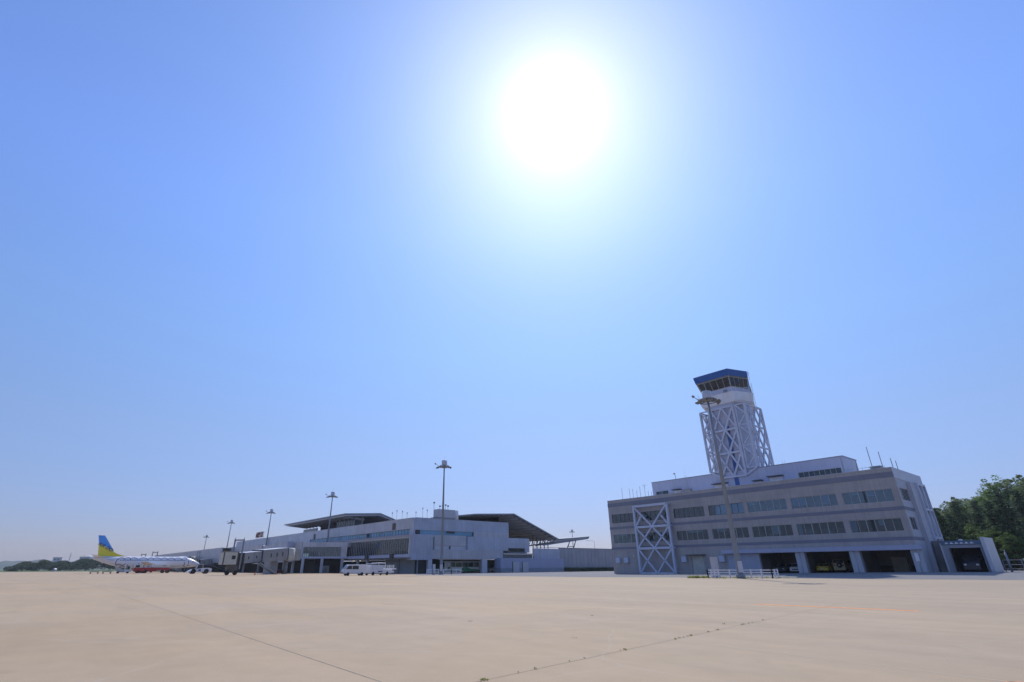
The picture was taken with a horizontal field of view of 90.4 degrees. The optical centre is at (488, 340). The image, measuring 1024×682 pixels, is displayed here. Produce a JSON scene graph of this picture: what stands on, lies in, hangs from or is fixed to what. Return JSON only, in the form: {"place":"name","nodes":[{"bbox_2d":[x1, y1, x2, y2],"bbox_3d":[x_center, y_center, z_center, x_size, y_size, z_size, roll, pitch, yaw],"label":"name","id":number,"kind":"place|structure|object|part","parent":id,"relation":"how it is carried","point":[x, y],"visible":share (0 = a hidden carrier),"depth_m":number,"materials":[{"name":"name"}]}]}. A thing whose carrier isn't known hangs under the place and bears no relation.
{"place":"outdoors","nodes":[
{"label":"outdoors","id":0,"kind":"place"},
{"bbox_2d":[0,559,105,569],"bbox_3d":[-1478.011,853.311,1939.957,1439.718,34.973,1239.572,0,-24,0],"label":"hills","id":1,"kind":"structure","parent":0,"point":[3,564],"depth_m":1745.03,"materials":[{"name":"green plant"}]},
{"bbox_2d":[52,557,62,562],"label":"distant building","id":2,"kind":"structure","parent":0,"point":[55,559],"depth_m":796.49,"materials":[{"name":"metal"}]},
{"bbox_2d":[0,569,131,571],"bbox_3d":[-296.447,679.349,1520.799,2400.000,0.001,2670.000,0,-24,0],"label":"grass field","id":3,"kind":"structure","parent":0,"point":[62,570],"depth_m":439.73,"materials":[{"name":"green plant"}]},
{"bbox_2d":[3,558,132,571],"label":"distant wood","id":4,"kind":"object","parent":3,"relation":"on","point":[78,564],"visible":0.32,"depth_m":372.64,"materials":[{"name":"green plant"}]},
{"bbox_2d":[218,537,300,574],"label":"jet bridge","id":5,"kind":"structure","parent":0,"point":[270,558],"depth_m":123.79,"materials":[{"name":"white paint"}]},
{"bbox_2d":[487,566,493,572],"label":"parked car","id":6,"kind":"object","parent":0,"point":[490,569],"visible":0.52,"depth_m":142.22,"materials":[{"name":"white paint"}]},
{"bbox_2d":[0,568,1023,681],"bbox_3d":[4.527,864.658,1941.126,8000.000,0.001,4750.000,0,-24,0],"label":"ground","id":7,"kind":"structure","parent":0,"point":[105,626],"depth_m":13.38,"materials":[{"name":"concrete"}]},
{"bbox_2d":[115,564,131,572],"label":"belt loader","id":8,"kind":"object","parent":7,"relation":"on","point":[118,569],"visible":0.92,"depth_m":170.70,"materials":[{"name":"white paint"}]},
{"bbox_2d":[89,535,198,572],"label":"airliner","id":9,"kind":"object","parent":7,"relation":"on","point":[107,554],"visible":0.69,"depth_m":185.05,"materials":[{"name":"white metal"}]},
{"bbox_2d":[132,563,175,572],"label":"fuel truck","id":10,"kind":"object","parent":7,"relation":"on","point":[137,568],"visible":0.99,"depth_m":174.96,"materials":[{"name":"red paint"}]},
{"bbox_2d":[151,552,198,571],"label":"jet bridge","id":11,"kind":"structure","parent":7,"relation":"on","point":[180,569],"depth_m":218.01,"materials":[{"name":"grey metal"}]},
{"bbox_2d":[186,564,211,573],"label":"pushback tug","id":12,"kind":"object","parent":7,"relation":"on","point":[199,568],"visible":1,"depth_m":148.88,"materials":[{"name":"white paint"}]},
{"bbox_2d":[188,551,226,570],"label":"jet bridge","id":13,"kind":"structure","parent":7,"relation":"on","point":[208,562],"depth_m":206.41,"materials":[{"name":"grey metal"}]},
{"bbox_2d":[226,520,234,547],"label":"floodlight mast","id":14,"kind":"object","parent":7,"relation":"on","point":[231,522],"visible":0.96,"depth_m":263.52,"materials":[{"name":"metal"}]},
{"bbox_2d":[265,509,274,545],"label":"floodlight mast","id":15,"kind":"object","parent":7,"relation":"on","point":[271,511],"visible":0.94,"depth_m":215.04,"materials":[{"name":"metal"}]},
{"bbox_2d":[163,609,380,681],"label":"ground joint","id":16,"kind":"object","parent":7,"relation":"on","point":[289,651],"depth_m":9.58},
{"bbox_2d":[326,488,337,541],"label":"floodlight mast","id":17,"kind":"object","parent":7,"relation":"on","point":[332,495],"visible":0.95,"depth_m":166.62,"materials":[{"name":"metal"}]},
{"bbox_2d":[341,565,366,575],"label":"minivan","id":18,"kind":"object","parent":7,"relation":"on","point":[347,570],"visible":1,"depth_m":100.23,"materials":[{"name":"white paint"}]},
{"label":"side window","id":19,"kind":"part","parent":18,"relation":"part of","materials":[{"name":"black glass"}]},
{"bbox_2d":[154,502,588,573],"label":"terminal building","id":20,"kind":"structure","parent":7,"relation":"on","point":[412,545],"depth_m":146.05,"materials":[{"name":"concrete"}]},
{"bbox_2d":[414,560,425,573],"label":"dark door","id":21,"kind":"structure","parent":20,"relation":"in","point":[421,563],"depth_m":126.44,"materials":[{"name":"black"}]},
{"bbox_2d":[507,548,523,551],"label":"side window","id":22,"kind":"structure","parent":20,"relation":"in","point":[509,549],"depth_m":146.32,"materials":[{"name":"black glass"}]},
{"bbox_2d":[513,562,519,571],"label":"service door","id":23,"kind":"structure","parent":20,"relation":"in","point":[515,564],"depth_m":141.51,"materials":[{"name":"grey metal"}]},
{"bbox_2d":[523,562,528,571],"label":"service door","id":24,"kind":"structure","parent":20,"relation":"in","point":[525,564],"depth_m":143.56,"materials":[{"name":"grey metal"}]},
{"bbox_2d":[365,562,395,574],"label":"service truck","id":25,"kind":"object","parent":7,"relation":"on","point":[374,569],"visible":0.88,"depth_m":105.06,"materials":[{"name":"white paint"}]},
{"bbox_2d":[439,561,479,572],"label":"apron bus","id":26,"kind":"object","parent":7,"relation":"on","point":[468,566],"visible":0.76,"depth_m":137.10,"materials":[{"name":"white"}]},
{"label":"side window","id":27,"kind":"part","parent":26,"relation":"part of","materials":[{"name":"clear glass"}]},
{"bbox_2d":[532,547,613,571],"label":"blast wall","id":28,"kind":"structure","parent":7,"relation":"on","point":[585,557],"depth_m":161.03,"materials":[{"name":"grey metal"}]},
{"bbox_2d":[564,567,613,571],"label":"shrub row","id":29,"kind":"object","parent":7,"relation":"on","point":[569,569],"visible":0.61,"depth_m":160.35,"materials":[{"name":"green plant"}]},
{"bbox_2d":[480,575,792,680],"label":"weeds","id":30,"kind":"object","parent":7,"relation":"on","point":[688,576],"visible":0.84,"depth_m":63.45,"materials":[{"name":"green plant"}]},
{"bbox_2d":[478,607,822,681],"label":"ground joint","id":31,"kind":"object","parent":7,"relation":"on","point":[631,648],"visible":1,"depth_m":9.83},
{"bbox_2d":[691,388,745,578],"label":"floodlight mast","id":32,"kind":"object","parent":7,"relation":"on","point":[707,397],"visible":0.99,"depth_m":67.53,"materials":[{"name":"metal"}]},
{"bbox_2d":[706,569,779,577],"bbox_3d":[32.838,30.047,65.568,7.954,1.050,3.700,-15,-28,30],"label":"barrier fence","id":33,"kind":"object","parent":7,"relation":"on","point":[730,575],"visible":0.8,"depth_m":64.59,"materials":[{"name":"metal"}]},
{"bbox_2d":[760,604,912,610],"bbox_3d":[13.216,10.306,19.647,0.340,0.001,5.553,21,-32,-39],"label":"orange line","id":34,"kind":"object","parent":7,"relation":"on","point":[838,607],"visible":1,"depth_m":19.50,"materials":[{"name":"paint"}]},
{"bbox_2d":[938,497,986,538],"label":"broadleaf tree","id":35,"kind":"object","parent":7,"relation":"on","point":[947,509],"visible":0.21,"depth_m":113.83,"materials":[{"name":"green plant"}]},
{"bbox_2d":[960,496,983,523],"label":"broadleaf tree","id":36,"kind":"object","parent":7,"relation":"on","point":[965,500],"visible":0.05,"depth_m":120.16,"materials":[{"name":"green plant"}]},
{"bbox_2d":[961,492,1017,525],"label":"broadleaf tree","id":37,"kind":"object","parent":7,"relation":"on","point":[981,504],"depth_m":115.24,"materials":[{"name":"green plant"}]},
{"bbox_2d":[0,0,1023,561],"label":"sky","id":38,"kind":"structure","parent":0,"point":[257,257],"materials":[{"name":"blue"}]},
{"bbox_2d":[415,571,987,579],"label":"road","id":39,"kind":"structure","parent":0,"point":[574,574],"depth_m":102.93,"materials":[{"name":"grey asphalt"}]},
{"bbox_2d":[426,569,438,574],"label":"barrier fence","id":40,"kind":"object","parent":39,"relation":"on","point":[433,572],"visible":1,"depth_m":109.50,"materials":[{"name":"white metal"}]},
{"bbox_2d":[435,458,451,573],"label":"floodlight mast","id":41,"kind":"object","parent":39,"relation":"on","point":[444,465],"visible":0.96,"depth_m":114.47,"materials":[{"name":"metal"}]},
{"bbox_2d":[443,569,460,574],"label":"barrier fence","id":42,"kind":"object","parent":39,"relation":"on","point":[451,572],"visible":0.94,"depth_m":109.39,"materials":[{"name":"white metal"}]},
{"bbox_2d":[576,569,1023,579],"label":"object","id":43,"kind":"structure","parent":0,"point":[1018,574],"depth_m":64.92,"materials":[{"name":"concrete"}]},
{"bbox_2d":[709,557,719,576],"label":"equipment cabinet","id":44,"kind":"object","parent":43,"relation":"on","point":[714,562],"visible":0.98,"depth_m":69.41,"materials":[{"name":"grey metal"}]},
{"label":"door","id":45,"kind":"part","parent":44,"relation":"part of","materials":[{"name":"grey metal"}]},
{"bbox_2d":[607,447,943,573],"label":"office building","id":46,"kind":"structure","parent":43,"relation":"on","point":[807,516],"depth_m":87.93,"materials":[{"name":"white concrete"}]},
{"bbox_2d":[612,513,637,522],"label":"window","id":47,"kind":"structure","parent":46,"relation":"in","point":[618,518],"depth_m":110.56,"materials":[{"name":"grey"}]},
{"bbox_2d":[614,533,639,543],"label":"window","id":48,"kind":"structure","parent":46,"relation":"in","point":[622,535],"depth_m":109.70,"materials":[{"name":"black glass"}]},
{"bbox_2d":[641,510,666,520],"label":"window","id":49,"kind":"structure","parent":46,"relation":"in","point":[650,515],"depth_m":105.21,"materials":[{"name":"grey glass"}]},
{"bbox_2d":[673,506,704,517],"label":"window","id":50,"kind":"structure","parent":46,"relation":"in","point":[692,511],"depth_m":99.37,"materials":[{"name":"grey glass"}]},
{"bbox_2d":[677,529,707,540],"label":"window","id":51,"kind":"structure","parent":46,"relation":"in","point":[687,531],"depth_m":97.79,"materials":[{"name":"grey glass"}]},
{"bbox_2d":[691,556,705,573],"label":"door","id":52,"kind":"structure","parent":46,"relation":"in","point":[697,561],"depth_m":95.38,"materials":[{"name":"beige metal"}]},
{"bbox_2d":[708,503,743,515],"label":"window","id":53,"kind":"structure","parent":46,"relation":"in","point":[735,508],"depth_m":94.40,"materials":[{"name":"blue glass"}]},
{"bbox_2d":[712,527,749,538],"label":"window","id":54,"kind":"structure","parent":46,"relation":"in","point":[721,529],"depth_m":93.25,"materials":[{"name":"glass"}]},
{"bbox_2d":[693,368,773,484],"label":"control tower","id":55,"kind":"structure","parent":46,"relation":"on","point":[733,412],"depth_m":104.25,"materials":[{"name":"white metal"}]},
{"bbox_2d":[747,499,787,512],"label":"window","id":56,"kind":"structure","parent":46,"relation":"in","point":[754,502],"depth_m":90.10,"materials":[{"name":"glass"}]},
{"bbox_2d":[752,524,793,536],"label":"window","id":57,"kind":"structure","parent":46,"relation":"in","point":[776,529],"depth_m":86.82,"materials":[{"name":"grey glass"}]},
{"bbox_2d":[769,476,782,480],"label":"penthouse door","id":58,"kind":"structure","parent":46,"relation":"in","point":[774,478],"depth_m":93.90,"materials":[{"name":"white paint"}]},
{"bbox_2d":[790,494,837,508],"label":"window","id":59,"kind":"structure","parent":46,"relation":"in","point":[797,501],"depth_m":84.39,"materials":[{"name":"glass"}]},
{"bbox_2d":[798,467,841,477],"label":"window","id":60,"kind":"structure","parent":46,"relation":"in","point":[839,467],"depth_m":88.92,"materials":[{"name":"silver metal"}]},
{"bbox_2d":[796,521,844,534],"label":"window","id":61,"kind":"structure","parent":46,"relation":"in","point":[799,526],"depth_m":83.09,"materials":[{"name":"grey glass"}]},
{"bbox_2d":[842,488,893,504],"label":"window","id":62,"kind":"structure","parent":46,"relation":"in","point":[871,492],"depth_m":78.00,"materials":[{"name":"blue glass"}]},
{"bbox_2d":[849,518,904,532],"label":"window","id":63,"kind":"structure","parent":46,"relation":"in","point":[853,524],"depth_m":77.16,"materials":[{"name":"grey glass"}]},
{"bbox_2d":[890,557,909,571],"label":"garage door","id":64,"kind":"structure","parent":46,"relation":"in","point":[900,564],"depth_m":79.54,"materials":[{"name":"black metal"}]},
{"bbox_2d":[899,488,909,500],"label":"window","id":65,"kind":"structure","parent":46,"relation":"in","point":[904,493],"depth_m":76.98,"materials":[{"name":"grey glass"}]},
{"bbox_2d":[909,517,917,529],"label":"window","id":66,"kind":"structure","parent":46,"relation":"in","point":[912,519],"depth_m":75.14,"materials":[{"name":"glass"}]},
{"bbox_2d":[775,563,794,572],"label":"parked car","id":67,"kind":"object","parent":43,"relation":"on","point":[784,567],"visible":0.71,"depth_m":88.77,"materials":[{"name":"black metal"}]},
{"bbox_2d":[790,563,798,572],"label":"parked car","id":68,"kind":"object","parent":43,"relation":"on","point":[793,567],"visible":0.34,"depth_m":85.13,"materials":[{"name":"white paint"}]},
{"bbox_2d":[816,563,835,571],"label":"parked car","id":69,"kind":"object","parent":43,"relation":"on","point":[825,567],"visible":0.81,"depth_m":82.23,"materials":[{"name":"yellow paint"}]},
{"bbox_2d":[832,559,853,571],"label":"parked car","id":70,"kind":"object","parent":43,"relation":"on","point":[845,565],"visible":0.88,"depth_m":81.25,"materials":[{"name":"beige paint"}]},
{"bbox_2d":[933,507,957,540],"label":"conifer tree","id":71,"kind":"object","parent":43,"relation":"on","point":[942,523],"visible":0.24,"depth_m":94.62,"materials":[{"name":"green plant"}]},
{"bbox_2d":[944,513,968,539],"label":"conifer tree","id":72,"kind":"object","parent":43,"relation":"on","point":[954,525],"visible":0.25,"depth_m":99.34,"materials":[{"name":"green plant"}]},
{"bbox_2d":[948,501,969,534],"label":"conifer tree","id":73,"kind":"object","parent":43,"relation":"on","point":[954,512],"visible":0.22,"depth_m":106.75,"materials":[{"name":"green plant"}]},
{"bbox_2d":[932,537,1003,571],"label":"garage annex","id":74,"kind":"object","parent":43,"relation":"on","point":[949,554],"visible":0.84,"depth_m":71.96,"materials":[{"name":"concrete"}]},
{"bbox_2d":[962,523,979,539],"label":"broadleaf tree","id":75,"kind":"object","parent":43,"relation":"on","point":[969,531],"visible":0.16,"depth_m":100.96,"materials":[{"name":"green plant"}]},
{"bbox_2d":[962,555,987,571],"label":"parked car","id":76,"kind":"object","parent":43,"relation":"on","point":[973,562],"visible":0.97,"depth_m":70.89,"materials":[{"name":"grey paint"}]},
{"bbox_2d":[968,500,990,539],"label":"conifer tree","id":77,"kind":"object","parent":43,"relation":"on","point":[976,507],"visible":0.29,"depth_m":96.33,"materials":[{"name":"green plant"}]},
{"bbox_2d":[976,527,1010,561],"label":"broadleaf tree","id":78,"kind":"object","parent":43,"relation":"on","point":[992,535],"visible":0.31,"depth_m":87.36,"materials":[{"name":"green plant"}]},
{"bbox_2d":[972,475,1023,532],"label":"broadleaf tree","id":79,"kind":"object","parent":43,"relation":"on","point":[986,491],"visible":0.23,"depth_m":105.05,"materials":[{"name":"green plant"}]},
{"bbox_2d":[980,500,1022,569],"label":"conifer tree","id":80,"kind":"object","parent":43,"relation":"on","point":[991,519],"visible":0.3,"depth_m":89.58,"materials":[{"name":"green plant"}]},
{"bbox_2d":[990,491,1023,569],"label":"conifer tree","id":81,"kind":"object","parent":43,"relation":"on","point":[1001,509],"visible":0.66,"depth_m":86.65,"materials":[{"name":"green plant"}]},
{"bbox_2d":[993,474,1023,536],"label":"broadleaf tree","id":82,"kind":"object","parent":43,"relation":"on","point":[1019,479],"visible":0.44,"depth_m":102.01,"materials":[{"name":"green plant"}]},
{"bbox_2d":[994,531,1023,570],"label":"broadleaf tree","id":83,"kind":"object","parent":43,"relation":"on","point":[1010,548],"visible":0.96,"depth_m":83.90,"materials":[{"name":"green plant"}]},
{"bbox_2d":[1002,560,1023,571],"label":"rail fence","id":84,"kind":"object","parent":43,"relation":"on","point":[1012,564],"visible":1,"depth_m":70.61,"materials":[{"name":"metal"}]},
{"bbox_2d":[1008,490,1023,569],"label":"conifer tree","id":85,"kind":"object","parent":43,"relation":"on","point":[1019,507],"visible":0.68,"depth_m":90.95,"materials":[{"name":"green plant"}]},
{"bbox_2d":[1004,550,1012,571],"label":"utility post","id":86,"kind":"object","parent":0,"point":[1008,561],"visible":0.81,"depth_m":67.34,"materials":[{"name":"metal"}]}
]}

